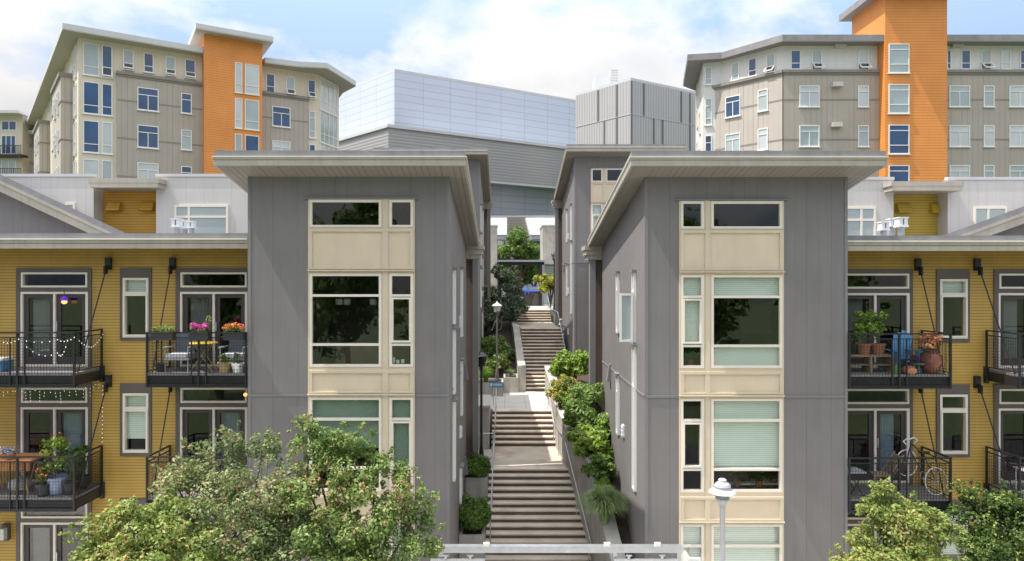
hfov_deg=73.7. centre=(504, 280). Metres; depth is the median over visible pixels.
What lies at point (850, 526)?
sliding door
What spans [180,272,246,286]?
transom window
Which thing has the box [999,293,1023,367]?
sliding door
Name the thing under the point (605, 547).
steel gate
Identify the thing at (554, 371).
lime shrub
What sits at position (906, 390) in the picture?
transom window
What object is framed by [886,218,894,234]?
roof flue
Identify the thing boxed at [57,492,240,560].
street tree
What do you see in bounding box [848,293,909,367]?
sliding door
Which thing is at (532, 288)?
parked car
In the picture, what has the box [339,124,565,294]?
corrugated building
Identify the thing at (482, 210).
window
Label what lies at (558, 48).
sky
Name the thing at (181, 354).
patio chair
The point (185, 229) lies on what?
roof flue
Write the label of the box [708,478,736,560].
street lamp
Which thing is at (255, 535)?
street tree
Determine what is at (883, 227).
roof flue
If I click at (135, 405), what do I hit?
window
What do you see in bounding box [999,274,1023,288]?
transom window
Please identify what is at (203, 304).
sliding door
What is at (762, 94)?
window
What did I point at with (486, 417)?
side wall
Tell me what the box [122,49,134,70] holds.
window
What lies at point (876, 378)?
balcony
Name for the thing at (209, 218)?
window
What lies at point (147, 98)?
window
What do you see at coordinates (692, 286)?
window
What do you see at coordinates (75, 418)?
sliding door
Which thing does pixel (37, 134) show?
window
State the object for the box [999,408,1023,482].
sliding door
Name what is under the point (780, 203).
window
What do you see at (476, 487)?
concrete planter
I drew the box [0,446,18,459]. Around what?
flower pot
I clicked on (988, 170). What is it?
window
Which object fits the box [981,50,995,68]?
window
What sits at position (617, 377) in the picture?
window
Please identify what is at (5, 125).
window
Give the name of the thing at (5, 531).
wall lantern
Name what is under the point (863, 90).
window
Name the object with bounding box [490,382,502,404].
alley sign
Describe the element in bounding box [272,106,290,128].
window
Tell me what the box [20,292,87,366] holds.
sliding door
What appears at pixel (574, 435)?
aucuba bush
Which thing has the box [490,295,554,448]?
ground
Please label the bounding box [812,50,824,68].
window
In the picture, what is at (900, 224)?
roof flue
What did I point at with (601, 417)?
rhododendron
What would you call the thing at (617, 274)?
window
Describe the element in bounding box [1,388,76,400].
string lights
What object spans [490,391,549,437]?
terrace
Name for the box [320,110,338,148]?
window
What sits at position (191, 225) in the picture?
roof flue
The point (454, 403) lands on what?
window
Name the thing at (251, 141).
window
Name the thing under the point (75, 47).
window
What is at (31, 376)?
balcony
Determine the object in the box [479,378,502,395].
concrete planter
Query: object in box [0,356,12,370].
cool box
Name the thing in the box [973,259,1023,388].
balcony
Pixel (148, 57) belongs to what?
window
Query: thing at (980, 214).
window
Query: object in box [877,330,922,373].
adirondack chair
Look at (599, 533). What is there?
retaining wall
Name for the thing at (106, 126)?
window
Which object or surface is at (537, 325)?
landing
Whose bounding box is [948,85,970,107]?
window
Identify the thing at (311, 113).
window
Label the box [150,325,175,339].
flower box
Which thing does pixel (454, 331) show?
window
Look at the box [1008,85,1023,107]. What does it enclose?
window
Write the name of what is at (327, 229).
grey tower
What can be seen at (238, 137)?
window
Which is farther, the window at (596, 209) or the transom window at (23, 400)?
the window at (596, 209)
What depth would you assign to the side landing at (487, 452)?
26.92 m
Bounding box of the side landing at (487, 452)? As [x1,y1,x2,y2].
[483,449,490,485]
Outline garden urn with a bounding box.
[919,332,943,373]
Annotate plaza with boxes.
[528,305,554,315]
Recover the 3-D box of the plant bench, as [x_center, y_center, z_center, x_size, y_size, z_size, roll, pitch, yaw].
[9.294,2.115,17.500,1.169,0.450,0.400,0,0,0]
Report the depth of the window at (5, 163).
83.98 m
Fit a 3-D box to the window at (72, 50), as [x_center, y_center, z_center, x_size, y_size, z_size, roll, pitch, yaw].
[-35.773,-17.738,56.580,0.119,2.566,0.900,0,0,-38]
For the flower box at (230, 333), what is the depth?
16.76 m
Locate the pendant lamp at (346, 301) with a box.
[343,299,350,304]
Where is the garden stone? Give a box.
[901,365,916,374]
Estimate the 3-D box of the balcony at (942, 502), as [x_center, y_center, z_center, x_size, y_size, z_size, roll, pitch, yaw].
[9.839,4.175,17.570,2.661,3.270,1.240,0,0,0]
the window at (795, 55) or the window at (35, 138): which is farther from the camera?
the window at (35, 138)
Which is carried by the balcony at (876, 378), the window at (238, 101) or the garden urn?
the garden urn
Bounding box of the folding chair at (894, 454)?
[869,451,904,493]
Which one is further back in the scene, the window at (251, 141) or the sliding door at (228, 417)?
the window at (251, 141)
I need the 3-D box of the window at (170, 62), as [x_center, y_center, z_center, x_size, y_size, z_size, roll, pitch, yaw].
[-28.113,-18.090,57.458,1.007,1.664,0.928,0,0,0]
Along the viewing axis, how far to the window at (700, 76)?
60.12 m
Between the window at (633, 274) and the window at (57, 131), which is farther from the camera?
the window at (57, 131)
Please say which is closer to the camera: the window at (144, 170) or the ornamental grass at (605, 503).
the ornamental grass at (605, 503)
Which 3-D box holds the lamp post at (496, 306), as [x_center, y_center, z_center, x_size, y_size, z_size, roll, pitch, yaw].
[-0.382,3.101,34.800,0.507,4.098,0.520,0,0,-39]
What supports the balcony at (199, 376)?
attached to the mustard wing at (40, 273)
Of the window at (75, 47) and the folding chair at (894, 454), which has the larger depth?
the window at (75, 47)
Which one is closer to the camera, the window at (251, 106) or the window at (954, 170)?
the window at (954, 170)
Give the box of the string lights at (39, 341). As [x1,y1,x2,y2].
[0,337,74,343]
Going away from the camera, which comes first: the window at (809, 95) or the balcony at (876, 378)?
the balcony at (876, 378)
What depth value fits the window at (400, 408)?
17.10 m
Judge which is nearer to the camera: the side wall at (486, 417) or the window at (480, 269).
the side wall at (486, 417)
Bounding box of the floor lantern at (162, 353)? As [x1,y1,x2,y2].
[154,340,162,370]
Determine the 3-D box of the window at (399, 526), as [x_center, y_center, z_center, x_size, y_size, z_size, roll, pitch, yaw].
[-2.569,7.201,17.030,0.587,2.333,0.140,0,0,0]
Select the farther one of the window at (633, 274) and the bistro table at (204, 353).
the window at (633, 274)
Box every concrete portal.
[491,225,497,286]
[539,225,554,304]
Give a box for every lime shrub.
[547,357,572,378]
[554,348,588,380]
[560,393,572,407]
[562,406,577,427]
[593,476,611,489]
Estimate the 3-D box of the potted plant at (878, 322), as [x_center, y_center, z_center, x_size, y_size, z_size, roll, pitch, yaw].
[9.512,1.310,17.471,0.621,1.160,0.510,0,0,0]
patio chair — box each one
[163,333,196,371]
[218,332,247,371]
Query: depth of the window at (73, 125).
56.22 m
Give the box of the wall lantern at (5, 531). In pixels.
[0,523,10,540]
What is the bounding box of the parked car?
[524,286,538,294]
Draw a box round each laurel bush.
[481,335,501,353]
[486,333,514,360]
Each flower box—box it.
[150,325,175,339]
[188,315,213,339]
[222,322,245,339]
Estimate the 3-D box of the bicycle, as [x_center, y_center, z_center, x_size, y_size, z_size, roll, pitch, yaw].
[10.741,4.770,17.600,0.685,1.302,0.940,0,0,-25]
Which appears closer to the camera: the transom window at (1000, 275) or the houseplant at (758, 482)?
the houseplant at (758, 482)
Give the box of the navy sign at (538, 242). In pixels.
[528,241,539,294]
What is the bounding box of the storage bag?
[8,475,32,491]
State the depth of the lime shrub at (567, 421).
24.42 m
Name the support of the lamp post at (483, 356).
on the side landing at (487, 452)
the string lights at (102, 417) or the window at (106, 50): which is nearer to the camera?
the string lights at (102, 417)
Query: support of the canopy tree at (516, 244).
on the parking lot
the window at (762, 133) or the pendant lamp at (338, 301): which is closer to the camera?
the pendant lamp at (338, 301)
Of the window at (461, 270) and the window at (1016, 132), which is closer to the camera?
the window at (461, 270)
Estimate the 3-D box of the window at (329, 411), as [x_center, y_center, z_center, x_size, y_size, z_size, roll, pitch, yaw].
[-3.956,4.075,17.030,1.784,2.333,0.140,0,0,0]
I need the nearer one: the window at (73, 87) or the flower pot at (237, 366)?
the flower pot at (237, 366)
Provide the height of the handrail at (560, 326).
4.093 m
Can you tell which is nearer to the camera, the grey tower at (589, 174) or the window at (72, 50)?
the grey tower at (589, 174)
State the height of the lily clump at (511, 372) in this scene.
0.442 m
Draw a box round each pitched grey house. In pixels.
[0,175,123,232]
[945,206,1023,234]
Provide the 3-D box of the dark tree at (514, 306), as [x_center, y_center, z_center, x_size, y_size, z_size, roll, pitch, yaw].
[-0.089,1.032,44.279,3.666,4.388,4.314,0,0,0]
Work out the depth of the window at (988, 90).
53.14 m
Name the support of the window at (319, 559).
in the grey tower at (327, 229)
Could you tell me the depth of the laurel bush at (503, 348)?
38.92 m
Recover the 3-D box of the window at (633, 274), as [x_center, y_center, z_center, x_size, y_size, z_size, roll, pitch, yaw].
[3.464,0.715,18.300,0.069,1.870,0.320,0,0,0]
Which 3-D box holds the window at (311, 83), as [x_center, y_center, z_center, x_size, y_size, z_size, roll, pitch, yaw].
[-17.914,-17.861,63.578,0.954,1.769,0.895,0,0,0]
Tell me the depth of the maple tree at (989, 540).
15.73 m
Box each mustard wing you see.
[0,233,247,560]
[848,235,1023,560]
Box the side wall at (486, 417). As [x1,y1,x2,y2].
[479,395,490,448]
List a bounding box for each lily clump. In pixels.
[479,367,494,382]
[507,367,516,375]
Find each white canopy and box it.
[491,218,506,249]
[525,218,554,240]
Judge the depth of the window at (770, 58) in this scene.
54.04 m
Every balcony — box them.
[0,258,111,386]
[0,375,111,511]
[145,258,247,386]
[145,387,247,511]
[848,259,951,388]
[848,389,951,512]
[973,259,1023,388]
[973,376,1023,506]
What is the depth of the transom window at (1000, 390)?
18.16 m
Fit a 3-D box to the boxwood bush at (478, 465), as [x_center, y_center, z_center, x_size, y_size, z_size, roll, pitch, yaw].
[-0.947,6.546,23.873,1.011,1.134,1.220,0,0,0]
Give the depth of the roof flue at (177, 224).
19.40 m
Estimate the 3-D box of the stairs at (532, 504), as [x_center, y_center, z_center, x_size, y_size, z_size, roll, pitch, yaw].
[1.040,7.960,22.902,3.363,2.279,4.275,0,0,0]
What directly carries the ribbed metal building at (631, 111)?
on the ground at (553, 319)
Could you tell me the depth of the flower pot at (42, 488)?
17.05 m
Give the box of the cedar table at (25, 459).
[0,453,50,494]
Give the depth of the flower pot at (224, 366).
17.07 m
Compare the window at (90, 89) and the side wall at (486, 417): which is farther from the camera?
the window at (90, 89)
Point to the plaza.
(545, 307)
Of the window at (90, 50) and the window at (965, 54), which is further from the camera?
the window at (90, 50)
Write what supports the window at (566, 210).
in the grey tower at (589, 174)
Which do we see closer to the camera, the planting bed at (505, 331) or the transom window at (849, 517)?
the transom window at (849, 517)
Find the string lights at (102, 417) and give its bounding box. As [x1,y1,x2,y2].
[102,390,102,437]
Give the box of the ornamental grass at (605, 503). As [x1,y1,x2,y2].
[573,484,631,524]
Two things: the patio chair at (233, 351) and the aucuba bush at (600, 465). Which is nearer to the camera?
the patio chair at (233, 351)
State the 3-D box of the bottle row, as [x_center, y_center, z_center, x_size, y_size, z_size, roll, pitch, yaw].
[6.423,5.159,17.625,1.260,0.205,0.150,0,0,0]
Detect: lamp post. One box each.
[479,350,487,454]
[492,302,501,380]
[551,251,554,311]
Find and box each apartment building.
[0,110,33,173]
[26,23,355,177]
[683,0,1023,180]
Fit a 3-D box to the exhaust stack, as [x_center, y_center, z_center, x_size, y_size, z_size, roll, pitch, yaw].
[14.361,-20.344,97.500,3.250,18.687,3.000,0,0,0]
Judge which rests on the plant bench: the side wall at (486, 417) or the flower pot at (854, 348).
the flower pot at (854, 348)
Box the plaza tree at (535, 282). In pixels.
[513,265,536,285]
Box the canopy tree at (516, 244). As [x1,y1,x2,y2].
[497,225,539,288]
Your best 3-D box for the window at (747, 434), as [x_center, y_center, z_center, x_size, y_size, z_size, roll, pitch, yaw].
[6.033,4.109,17.050,1.769,2.333,0.140,0,0,0]
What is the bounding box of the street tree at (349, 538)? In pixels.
[267,411,445,560]
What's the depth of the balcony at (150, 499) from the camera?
17.01 m
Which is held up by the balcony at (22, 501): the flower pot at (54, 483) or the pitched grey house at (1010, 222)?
the flower pot at (54, 483)
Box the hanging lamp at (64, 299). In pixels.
[60,290,67,303]
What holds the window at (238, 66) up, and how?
in the apartment building at (108, 104)
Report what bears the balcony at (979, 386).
attached to the mustard wing at (884, 276)
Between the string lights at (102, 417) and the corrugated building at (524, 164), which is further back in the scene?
the corrugated building at (524, 164)
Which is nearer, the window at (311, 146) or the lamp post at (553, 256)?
the lamp post at (553, 256)
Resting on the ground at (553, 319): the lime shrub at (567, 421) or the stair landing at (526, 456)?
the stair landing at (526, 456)
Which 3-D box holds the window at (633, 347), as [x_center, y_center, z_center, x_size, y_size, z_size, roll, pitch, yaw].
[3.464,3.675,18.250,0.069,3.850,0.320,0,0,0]
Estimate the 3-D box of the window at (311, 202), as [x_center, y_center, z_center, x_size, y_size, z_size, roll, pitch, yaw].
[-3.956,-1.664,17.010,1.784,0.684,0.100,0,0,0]
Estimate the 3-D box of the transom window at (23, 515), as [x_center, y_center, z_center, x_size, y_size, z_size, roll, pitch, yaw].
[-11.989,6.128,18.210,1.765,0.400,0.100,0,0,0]
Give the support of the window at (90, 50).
in the apartment building at (108, 104)
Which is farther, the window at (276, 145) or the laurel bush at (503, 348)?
the window at (276, 145)
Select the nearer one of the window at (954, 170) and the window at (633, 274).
the window at (633, 274)
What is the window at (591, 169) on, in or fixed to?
in the grey tower at (589, 174)
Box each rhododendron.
[563,413,574,426]
[565,381,604,425]
[583,410,608,430]
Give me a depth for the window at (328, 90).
65.87 m
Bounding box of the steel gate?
[431,542,682,560]
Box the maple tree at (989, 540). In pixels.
[944,478,1023,560]
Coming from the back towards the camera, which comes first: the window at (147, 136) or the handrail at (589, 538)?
the window at (147, 136)
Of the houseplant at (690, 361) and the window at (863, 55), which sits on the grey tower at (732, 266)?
the houseplant at (690, 361)
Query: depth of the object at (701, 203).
16.98 m
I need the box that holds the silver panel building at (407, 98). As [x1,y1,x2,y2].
[339,69,575,214]
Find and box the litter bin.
[531,292,538,305]
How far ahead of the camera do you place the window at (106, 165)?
55.28 m
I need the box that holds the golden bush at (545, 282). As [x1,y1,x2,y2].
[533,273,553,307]
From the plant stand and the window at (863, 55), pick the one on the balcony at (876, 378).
the plant stand
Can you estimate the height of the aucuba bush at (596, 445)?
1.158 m
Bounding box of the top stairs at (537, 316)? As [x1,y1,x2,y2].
[517,310,551,321]
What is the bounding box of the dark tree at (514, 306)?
[483,263,530,329]
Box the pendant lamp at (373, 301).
[370,276,376,304]
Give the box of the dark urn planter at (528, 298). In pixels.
[523,295,533,305]
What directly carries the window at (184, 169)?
in the apartment building at (108, 104)
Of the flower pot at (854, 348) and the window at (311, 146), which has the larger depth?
the window at (311, 146)
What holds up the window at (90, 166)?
in the apartment building at (108, 104)
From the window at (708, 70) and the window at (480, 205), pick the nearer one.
the window at (480, 205)
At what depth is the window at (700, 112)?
60.12 m
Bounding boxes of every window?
[1,121,16,130]
[1,135,15,153]
[1,159,15,173]
[21,272,87,286]
[21,388,87,402]
[21,503,87,517]
[34,138,35,155]
[36,134,37,151]
[53,98,55,120]
[53,134,55,155]
[56,92,58,115]
[56,129,58,151]
[65,203,75,209]
[72,50,74,80]
[73,87,74,118]
[73,125,74,155]
[74,45,76,78]
[74,83,76,116]
[74,121,76,154]
[74,160,76,173]
[82,42,99,76]
[82,81,99,115]
[82,120,99,153]
[83,159,98,177]
[101,45,112,78]
[101,83,112,116]
[101,122,112,154]
[102,160,111,177]
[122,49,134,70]
[123,278,148,336]
[123,393,148,452]
[137,87,159,112]
[137,124,159,149]
[137,162,158,177]
[143,53,154,73]
[165,56,175,76]
[174,205,228,232]
[180,93,192,114]
[180,129,192,150]
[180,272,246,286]
[180,388,246,402]
[181,166,191,173]
[184,59,195,79]
[234,62,242,93]
[234,98,242,129]
[235,134,241,149]
[244,63,259,95]
[244,99,259,131]
[245,135,258,149]
[266,73,274,91]
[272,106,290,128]
[272,140,290,149]
[286,76,295,94]
[308,79,316,98]
[309,111,315,138]
[309,144,314,149]
[309,200,380,226]
[309,274,380,366]
[309,397,380,490]
[310,523,380,560]
[319,77,338,117]
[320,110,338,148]
[320,143,337,149]
[389,200,412,226]
[389,274,412,366]
[389,397,412,490]
[389,523,412,560]
[453,270,455,323]
[453,330,455,393]
[453,402,455,481]
[460,269,462,336]
[460,361,462,415]
[460,468,461,505]
[480,205,481,231]
[480,234,481,264]
[480,269,481,306]
[482,210,483,244]
[482,258,483,286]
[566,210,567,241]
[566,264,567,295]
[570,205,571,239]
[570,242,571,313]
[591,169,602,181]
[591,204,602,230]
[606,169,621,181]
[616,273,619,332]
[616,376,619,434]
[631,272,635,342]
[632,346,635,491]
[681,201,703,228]
[681,275,703,367]
[681,399,703,492]
[681,524,703,560]
[696,108,697,129]
[699,76,700,101]
[699,112,700,135]
[704,67,712,85]
[704,98,712,125]
[705,135,711,150]
[711,201,782,228]
[711,275,782,367]
[711,399,782,492]
[711,524,782,560]
[724,94,740,118]
[725,132,740,150]
[731,62,738,80]
[748,57,756,76]
[757,88,768,112]
[758,128,768,150]
[763,52,774,72]
[790,50,800,68]
[798,85,820,107]
[798,125,820,147]
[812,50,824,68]
[848,207,875,234]
[848,274,908,288]
[848,389,908,403]
[848,516,906,519]
[857,85,869,107]
[857,125,869,147]
[858,50,872,68]
[888,44,910,73]
[888,84,910,114]
[888,125,910,154]
[889,165,909,180]
[940,279,967,338]
[940,395,967,453]
[940,511,967,560]
[947,50,950,68]
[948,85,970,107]
[948,125,971,147]
[949,165,969,176]
[961,50,970,68]
[973,207,1006,223]
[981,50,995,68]
[983,85,995,107]
[983,125,995,147]
[983,165,994,176]
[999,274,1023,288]
[999,389,1023,403]
[1001,50,1010,68]
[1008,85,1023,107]
[1008,125,1023,147]
[1009,165,1023,176]
[1020,50,1023,68]
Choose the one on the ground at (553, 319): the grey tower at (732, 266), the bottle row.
the grey tower at (732, 266)
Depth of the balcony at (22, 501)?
17.01 m
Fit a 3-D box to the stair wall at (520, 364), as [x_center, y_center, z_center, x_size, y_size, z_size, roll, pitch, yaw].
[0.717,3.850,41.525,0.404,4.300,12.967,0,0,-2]
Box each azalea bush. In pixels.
[544,373,579,400]
[552,389,568,408]
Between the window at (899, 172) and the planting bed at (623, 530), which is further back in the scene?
the window at (899, 172)
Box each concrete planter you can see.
[459,526,485,557]
[465,474,487,502]
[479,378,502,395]
[504,374,517,392]
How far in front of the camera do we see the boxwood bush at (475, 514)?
20.48 m
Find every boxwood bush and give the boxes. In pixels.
[459,493,491,532]
[466,452,490,477]
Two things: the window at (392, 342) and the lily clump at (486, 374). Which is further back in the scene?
the lily clump at (486, 374)
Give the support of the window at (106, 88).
in the apartment building at (108, 104)
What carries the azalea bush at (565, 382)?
on the planting bed at (623, 530)
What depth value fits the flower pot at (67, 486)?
17.23 m
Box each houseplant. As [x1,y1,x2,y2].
[683,347,698,364]
[729,471,740,486]
[753,471,766,486]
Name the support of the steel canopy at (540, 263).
on the plaza
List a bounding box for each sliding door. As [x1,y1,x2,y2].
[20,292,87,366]
[20,407,87,481]
[20,523,87,560]
[180,292,246,366]
[180,407,246,481]
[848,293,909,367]
[848,408,909,482]
[848,524,909,556]
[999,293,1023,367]
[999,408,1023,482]
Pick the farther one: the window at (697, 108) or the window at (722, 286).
the window at (697, 108)
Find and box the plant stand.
[910,355,923,365]
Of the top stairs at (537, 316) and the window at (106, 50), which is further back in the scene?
the window at (106, 50)
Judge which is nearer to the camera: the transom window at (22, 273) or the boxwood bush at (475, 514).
the transom window at (22, 273)
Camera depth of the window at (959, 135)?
53.14 m
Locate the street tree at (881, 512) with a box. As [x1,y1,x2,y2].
[828,476,967,560]
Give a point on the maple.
(502, 362)
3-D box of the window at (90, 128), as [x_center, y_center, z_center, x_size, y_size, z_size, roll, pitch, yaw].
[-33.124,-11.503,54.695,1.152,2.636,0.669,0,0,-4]
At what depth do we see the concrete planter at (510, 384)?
34.65 m
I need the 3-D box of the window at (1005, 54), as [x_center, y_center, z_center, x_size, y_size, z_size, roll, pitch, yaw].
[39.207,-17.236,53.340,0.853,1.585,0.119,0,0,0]
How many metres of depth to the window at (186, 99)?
58.09 m
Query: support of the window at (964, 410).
in the mustard wing at (884, 276)
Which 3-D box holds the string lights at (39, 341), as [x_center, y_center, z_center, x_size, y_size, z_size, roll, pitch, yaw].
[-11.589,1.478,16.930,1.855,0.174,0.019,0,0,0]
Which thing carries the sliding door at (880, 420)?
in the mustard wing at (884, 276)
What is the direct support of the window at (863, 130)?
in the apartment building at (913, 90)
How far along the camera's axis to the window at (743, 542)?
17.12 m
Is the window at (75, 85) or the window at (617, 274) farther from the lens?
the window at (75, 85)
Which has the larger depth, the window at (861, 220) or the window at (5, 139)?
the window at (5, 139)
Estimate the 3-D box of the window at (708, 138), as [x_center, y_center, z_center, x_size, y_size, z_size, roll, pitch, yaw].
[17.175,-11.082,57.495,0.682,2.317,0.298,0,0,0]
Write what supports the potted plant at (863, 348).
on the plant bench
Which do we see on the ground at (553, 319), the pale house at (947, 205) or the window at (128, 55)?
the pale house at (947, 205)
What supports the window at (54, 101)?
in the apartment building at (108, 104)
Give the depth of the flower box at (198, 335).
16.77 m
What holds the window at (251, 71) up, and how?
in the apartment building at (108, 104)
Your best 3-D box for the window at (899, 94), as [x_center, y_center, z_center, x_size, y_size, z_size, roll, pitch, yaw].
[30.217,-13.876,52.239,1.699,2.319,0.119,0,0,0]
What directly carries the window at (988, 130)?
in the apartment building at (913, 90)
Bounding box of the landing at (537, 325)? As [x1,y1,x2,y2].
[518,322,559,331]
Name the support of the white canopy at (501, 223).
on the parking lot
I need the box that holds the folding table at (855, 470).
[851,467,866,495]
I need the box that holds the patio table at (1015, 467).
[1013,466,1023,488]
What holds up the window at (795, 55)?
in the apartment building at (913, 90)
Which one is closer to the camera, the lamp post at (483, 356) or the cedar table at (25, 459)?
the cedar table at (25, 459)
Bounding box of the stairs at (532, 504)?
[485,466,590,560]
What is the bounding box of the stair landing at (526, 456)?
[490,446,564,465]
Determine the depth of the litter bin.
54.90 m
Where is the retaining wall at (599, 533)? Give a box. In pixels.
[544,366,625,560]
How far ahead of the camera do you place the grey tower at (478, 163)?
37.32 m
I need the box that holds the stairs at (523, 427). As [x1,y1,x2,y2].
[492,409,555,445]
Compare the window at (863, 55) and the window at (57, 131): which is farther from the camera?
the window at (57, 131)
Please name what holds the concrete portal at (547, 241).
on the plaza
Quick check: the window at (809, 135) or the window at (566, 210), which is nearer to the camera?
the window at (566, 210)
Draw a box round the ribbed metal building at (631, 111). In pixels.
[576,78,695,150]
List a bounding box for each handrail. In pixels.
[490,433,494,543]
[494,388,496,432]
[546,384,591,560]
[548,298,565,349]
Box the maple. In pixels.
[483,353,511,372]
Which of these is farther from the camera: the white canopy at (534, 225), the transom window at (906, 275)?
the white canopy at (534, 225)
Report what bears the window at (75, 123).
in the apartment building at (108, 104)
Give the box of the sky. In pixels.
[0,0,1023,112]
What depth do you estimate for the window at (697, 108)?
63.30 m
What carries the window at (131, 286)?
in the mustard wing at (40, 273)
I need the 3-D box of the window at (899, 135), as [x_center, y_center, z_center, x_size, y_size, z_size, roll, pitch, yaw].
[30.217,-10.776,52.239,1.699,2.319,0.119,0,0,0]
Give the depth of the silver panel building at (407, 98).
102.47 m
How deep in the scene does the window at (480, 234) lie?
37.29 m
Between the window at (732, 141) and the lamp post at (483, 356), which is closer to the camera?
the lamp post at (483, 356)
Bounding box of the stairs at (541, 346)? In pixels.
[521,328,564,390]
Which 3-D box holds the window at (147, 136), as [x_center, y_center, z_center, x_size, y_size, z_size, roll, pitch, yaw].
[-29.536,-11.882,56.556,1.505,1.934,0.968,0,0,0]
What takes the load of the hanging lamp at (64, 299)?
hanging from the mustard wing at (40, 273)
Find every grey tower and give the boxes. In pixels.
[212,150,484,560]
[373,147,493,376]
[551,144,686,367]
[581,151,888,560]
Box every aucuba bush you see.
[564,418,613,458]
[577,427,607,454]
[580,451,616,481]
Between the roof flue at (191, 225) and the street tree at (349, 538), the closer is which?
the street tree at (349, 538)
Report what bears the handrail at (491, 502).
on the stairs at (532, 504)
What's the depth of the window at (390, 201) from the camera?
16.96 m
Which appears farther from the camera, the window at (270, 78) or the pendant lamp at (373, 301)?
the window at (270, 78)
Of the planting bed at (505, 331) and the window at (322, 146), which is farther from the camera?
the window at (322, 146)
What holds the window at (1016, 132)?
in the apartment building at (913, 90)
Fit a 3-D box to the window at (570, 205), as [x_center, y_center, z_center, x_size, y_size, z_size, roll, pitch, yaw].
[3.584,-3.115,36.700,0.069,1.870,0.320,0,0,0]
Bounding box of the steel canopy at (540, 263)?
[497,260,543,305]
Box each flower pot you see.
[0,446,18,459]
[34,463,54,496]
[38,432,71,494]
[59,447,84,495]
[70,444,91,489]
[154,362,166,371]
[217,352,231,372]
[231,352,244,372]
[848,327,863,353]
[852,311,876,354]
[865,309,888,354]
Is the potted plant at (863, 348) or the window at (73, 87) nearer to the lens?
the potted plant at (863, 348)
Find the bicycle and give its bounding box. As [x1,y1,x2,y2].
[898,437,946,494]
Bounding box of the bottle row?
[728,476,777,484]
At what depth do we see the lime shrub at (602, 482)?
19.90 m
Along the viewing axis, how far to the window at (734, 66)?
56.30 m
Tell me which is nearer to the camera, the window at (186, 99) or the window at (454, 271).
the window at (454, 271)
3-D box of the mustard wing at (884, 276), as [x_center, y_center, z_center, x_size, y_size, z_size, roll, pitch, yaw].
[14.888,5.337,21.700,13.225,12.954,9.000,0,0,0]
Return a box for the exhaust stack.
[592,69,617,88]
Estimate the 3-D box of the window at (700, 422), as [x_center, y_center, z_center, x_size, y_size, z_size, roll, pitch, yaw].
[4.676,4.109,17.020,0.571,2.333,0.120,0,0,0]
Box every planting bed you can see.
[479,320,516,384]
[556,370,631,543]
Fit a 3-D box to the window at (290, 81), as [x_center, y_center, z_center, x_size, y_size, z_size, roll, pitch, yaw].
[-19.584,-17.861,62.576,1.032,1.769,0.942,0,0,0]
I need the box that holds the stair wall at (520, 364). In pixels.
[510,320,525,391]
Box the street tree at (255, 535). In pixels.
[146,420,327,560]
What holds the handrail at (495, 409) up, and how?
on the stairs at (523, 427)
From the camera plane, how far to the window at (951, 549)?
18.30 m
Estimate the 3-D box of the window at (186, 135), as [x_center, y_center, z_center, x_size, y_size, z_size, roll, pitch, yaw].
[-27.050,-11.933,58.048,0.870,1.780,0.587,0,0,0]
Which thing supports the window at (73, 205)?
in the pale house at (213, 203)
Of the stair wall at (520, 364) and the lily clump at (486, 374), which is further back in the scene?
the stair wall at (520, 364)
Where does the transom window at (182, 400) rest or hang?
in the mustard wing at (40, 273)
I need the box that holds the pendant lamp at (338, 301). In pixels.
[335,299,342,304]
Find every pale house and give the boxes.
[0,174,247,232]
[848,177,1023,234]
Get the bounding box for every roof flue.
[171,218,183,232]
[180,220,188,232]
[186,221,196,232]
[876,221,890,234]
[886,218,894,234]
[893,217,908,234]
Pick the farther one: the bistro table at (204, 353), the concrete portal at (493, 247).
the concrete portal at (493, 247)
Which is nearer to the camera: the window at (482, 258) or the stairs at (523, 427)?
the stairs at (523, 427)
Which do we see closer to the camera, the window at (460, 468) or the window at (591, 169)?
the window at (460, 468)
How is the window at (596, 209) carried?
in the grey tower at (589, 174)
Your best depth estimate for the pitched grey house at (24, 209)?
24.50 m
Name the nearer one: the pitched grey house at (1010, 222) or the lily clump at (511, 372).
the pitched grey house at (1010, 222)
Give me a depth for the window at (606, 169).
35.38 m
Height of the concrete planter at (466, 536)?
1.420 m
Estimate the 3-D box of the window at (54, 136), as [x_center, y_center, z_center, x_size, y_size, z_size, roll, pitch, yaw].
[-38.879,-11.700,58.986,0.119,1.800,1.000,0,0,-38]
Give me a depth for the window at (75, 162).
55.06 m
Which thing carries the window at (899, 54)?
in the apartment building at (913, 90)
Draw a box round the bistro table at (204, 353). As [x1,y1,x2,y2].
[189,341,216,371]
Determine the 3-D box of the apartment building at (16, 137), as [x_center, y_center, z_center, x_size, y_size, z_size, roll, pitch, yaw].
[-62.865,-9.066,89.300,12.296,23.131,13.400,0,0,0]
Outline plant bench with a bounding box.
[851,353,893,372]
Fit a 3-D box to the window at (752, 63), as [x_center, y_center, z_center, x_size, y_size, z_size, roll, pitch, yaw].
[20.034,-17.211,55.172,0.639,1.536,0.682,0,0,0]
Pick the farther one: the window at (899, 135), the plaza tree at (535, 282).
the plaza tree at (535, 282)

